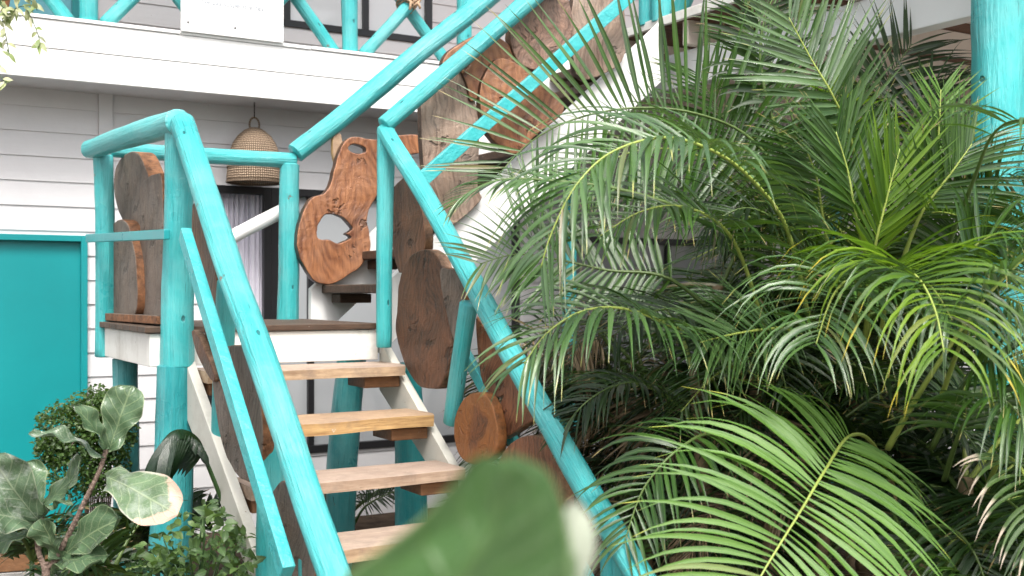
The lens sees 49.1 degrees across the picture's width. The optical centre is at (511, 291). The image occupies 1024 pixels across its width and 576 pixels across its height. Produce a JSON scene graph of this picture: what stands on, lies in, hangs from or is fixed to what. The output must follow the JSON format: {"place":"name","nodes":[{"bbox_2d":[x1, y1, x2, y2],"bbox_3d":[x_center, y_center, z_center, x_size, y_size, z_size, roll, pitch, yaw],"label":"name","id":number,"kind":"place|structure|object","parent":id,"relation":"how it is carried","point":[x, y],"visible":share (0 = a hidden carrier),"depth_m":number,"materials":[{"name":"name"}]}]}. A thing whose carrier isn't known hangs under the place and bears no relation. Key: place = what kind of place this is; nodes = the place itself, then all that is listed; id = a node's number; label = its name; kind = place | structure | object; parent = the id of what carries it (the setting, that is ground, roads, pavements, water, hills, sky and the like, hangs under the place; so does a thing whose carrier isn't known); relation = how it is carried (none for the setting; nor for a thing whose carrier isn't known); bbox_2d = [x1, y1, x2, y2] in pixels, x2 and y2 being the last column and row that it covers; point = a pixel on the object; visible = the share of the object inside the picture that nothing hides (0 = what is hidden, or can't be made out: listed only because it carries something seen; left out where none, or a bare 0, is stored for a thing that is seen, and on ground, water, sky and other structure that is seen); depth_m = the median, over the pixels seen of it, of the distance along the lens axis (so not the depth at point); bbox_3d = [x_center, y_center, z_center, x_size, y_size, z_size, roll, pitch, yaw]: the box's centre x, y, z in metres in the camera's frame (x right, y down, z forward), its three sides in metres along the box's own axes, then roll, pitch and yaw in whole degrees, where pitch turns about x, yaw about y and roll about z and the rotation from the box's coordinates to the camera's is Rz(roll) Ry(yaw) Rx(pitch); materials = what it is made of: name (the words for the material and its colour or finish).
{"place":"outdoors","nodes":[
{"label":"outdoors","id":0,"kind":"place"},
{"bbox_2d":[0,497,110,575],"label":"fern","id":1,"kind":"object","parent":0,"point":[23,546],"visible":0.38,"depth_m":5.57,"materials":[{"name":"green plant"}]},
{"bbox_2d":[19,500,198,575],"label":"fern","id":2,"kind":"object","parent":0,"point":[116,545],"visible":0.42,"depth_m":4.55,"materials":[{"name":"green plant"}]},
{"bbox_2d":[54,500,205,571],"bbox_3d":[-1.913,1.372,5.660,0.802,0.676,0.790,0,0,-31],"label":"fern","id":3,"kind":"object","parent":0,"point":[143,536],"visible":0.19,"depth_m":5.52,"materials":[{"name":"green plant"}]},
{"bbox_2d":[130,487,226,546],"bbox_3d":[-1.618,1.310,5.522,0.627,0.800,0.585,0,0,-31],"label":"fern","id":4,"kind":"object","parent":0,"point":[198,495],"visible":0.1,"depth_m":5.58,"materials":[{"name":"green plant"}]},
{"bbox_2d":[0,0,974,537],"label":"house","id":5,"kind":"structure","parent":0,"point":[70,90],"depth_m":7.44,"materials":[{"name":"paint"}]},
{"bbox_2d":[0,234,87,533],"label":"door","id":6,"kind":"structure","parent":5,"relation":"in","point":[44,278],"depth_m":7.25,"materials":[{"name":"teal paint"}]},
{"bbox_2d":[9,0,78,18],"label":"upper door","id":7,"kind":"structure","parent":5,"relation":"in","point":[72,5],"depth_m":8.01,"materials":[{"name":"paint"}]},
{"bbox_2d":[207,185,270,406],"bbox_3d":[-1.936,0.215,7.941,0.460,1.930,0.050,0,0,-31],"label":"window frame","id":8,"kind":"structure","parent":5,"relation":"in","point":[265,192],"depth_m":8.02,"materials":[{"name":"black metal"}]},
{"bbox_2d":[220,193,261,313],"bbox_3d":[-1.973,0.211,8.002,0.420,1.878,0.032,0,0,-31],"label":"curtain","id":9,"kind":"object","parent":5,"relation":"hanging from","point":[240,209],"visible":0.12,"depth_m":8.06,"materials":[{"name":"white fabric"}]},
{"bbox_2d":[225,102,279,185],"bbox_3d":[-1.787,-1.037,7.769,0.390,0.570,0.390,0,0,-31],"label":"pendant lamp","id":10,"kind":"object","parent":5,"relation":"hanging from","point":[263,140],"visible":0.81,"depth_m":7.65,"materials":[{"name":"wicker"}]},
{"bbox_2d":[43,0,471,60],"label":"balcony railing","id":11,"kind":"object","parent":5,"relation":"on","point":[117,11],"visible":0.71,"depth_m":7.90,"materials":[{"name":"teal paint"}]},
{"bbox_2d":[0,0,46,89],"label":"hanging plant","id":12,"kind":"object","parent":11,"relation":"hanging from","point":[5,16],"visible":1,"depth_m":6.04,"materials":[{"name":"plant"}]},
{"bbox_2d":[181,0,283,42],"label":"notice board","id":13,"kind":"object","parent":11,"relation":"attached to","point":[262,20],"visible":1,"depth_m":7.43,"materials":[{"name":"white paint"}]},
{"bbox_2d":[284,0,431,42],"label":"upper window","id":14,"kind":"structure","parent":5,"relation":"in","point":[372,14],"depth_m":9.30,"materials":[{"name":"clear glass"}]},
{"bbox_2d":[271,188,519,452],"bbox_3d":[-0.845,0.215,8.601,2.090,1.930,0.057,0,0,-31],"label":"window","id":15,"kind":"structure","parent":5,"relation":"in","point":[309,396],"depth_m":8.38,"materials":[{"name":"grey glass"}]},
{"bbox_2d":[576,237,761,429],"bbox_3d":[1.400,0.355,9.950,2.150,1.650,0.057,0,0,-31],"label":"window","id":16,"kind":"structure","parent":5,"relation":"in","point":[684,263],"depth_m":9.87,"materials":[{"name":"grey glass"}]},
{"bbox_2d":[66,478,957,575],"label":"ground","id":17,"kind":"structure","parent":0,"point":[377,521],"depth_m":7.62,"materials":[{"name":"soil"}]},
{"bbox_2d":[0,553,62,575],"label":"planter edge","id":18,"kind":"object","parent":17,"relation":"on","point":[16,566],"visible":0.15,"depth_m":6.05,"materials":[{"name":"brown wood"}]},
{"bbox_2d":[29,382,140,571],"bbox_3d":[-2.187,1.090,5.747,0.512,1.255,0.442,0,0,-31],"label":"leaf shrub","id":19,"kind":"object","parent":17,"relation":"on","point":[50,447],"visible":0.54,"depth_m":5.68,"materials":[{"name":"green plant"}]},
{"bbox_2d":[0,385,182,575],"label":"fiddle leaf fig","id":20,"kind":"object","parent":17,"relation":"on","point":[144,498],"visible":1,"depth_m":3.81,"materials":[{"name":"green plant"}]},
{"bbox_2d":[145,429,236,575],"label":"split leaf plant","id":21,"kind":"object","parent":17,"relation":"on","point":[177,449],"visible":0.62,"depth_m":4.54,"materials":[{"name":"green plant"}]},
{"bbox_2d":[124,498,265,575],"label":"leafy bush","id":22,"kind":"object","parent":17,"relation":"on","point":[163,558],"visible":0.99,"depth_m":4.23,"materials":[{"name":"green plant"}]},
{"bbox_2d":[81,0,664,575],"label":"staircase","id":23,"kind":"structure","parent":17,"relation":"on","point":[167,252],"depth_m":5.50,"materials":[{"name":"teal wood"}]},
{"bbox_2d":[323,487,427,529],"bbox_3d":[-1.027,1.402,7.358,1.158,0.642,1.525,0,0,-14],"label":"young palm","id":24,"kind":"object","parent":17,"relation":"on","point":[368,496],"visible":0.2,"depth_m":6.88,"materials":[{"name":"plant"}]},
{"bbox_2d":[345,454,595,575],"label":"fig plant","id":25,"kind":"object","parent":17,"relation":"on","point":[488,515],"visible":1,"depth_m":0.60,"materials":[{"name":"green plant"}]},
{"bbox_2d":[439,298,873,575],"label":"areca palm","id":26,"kind":"object","parent":17,"relation":"on","point":[635,412],"visible":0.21,"depth_m":5.14,"materials":[{"name":"plant"}]},
{"bbox_2d":[420,0,1023,575],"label":"areca palm","id":27,"kind":"object","parent":17,"relation":"on","point":[650,312],"visible":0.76,"depth_m":4.20,"materials":[{"name":"plant"}]},
{"bbox_2d":[643,220,974,575],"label":"areca palm","id":28,"kind":"object","parent":17,"relation":"on","point":[851,561],"visible":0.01,"depth_m":6.47,"materials":[{"name":"plant"}]},
{"bbox_2d":[616,0,1023,575],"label":"areca palm","id":29,"kind":"object","parent":17,"relation":"on","point":[876,257],"visible":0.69,"depth_m":4.36,"materials":[{"name":"plant"}]},
{"bbox_2d":[687,155,1023,575],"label":"areca palm","id":30,"kind":"object","parent":17,"relation":"on","point":[994,549],"visible":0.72,"depth_m":3.73,"materials":[{"name":"plant"}]},
{"bbox_2d":[625,0,1023,510],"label":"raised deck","id":31,"kind":"structure","parent":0,"point":[991,32],"depth_m":5.37,"materials":[{"name":"wood"}]}
]}

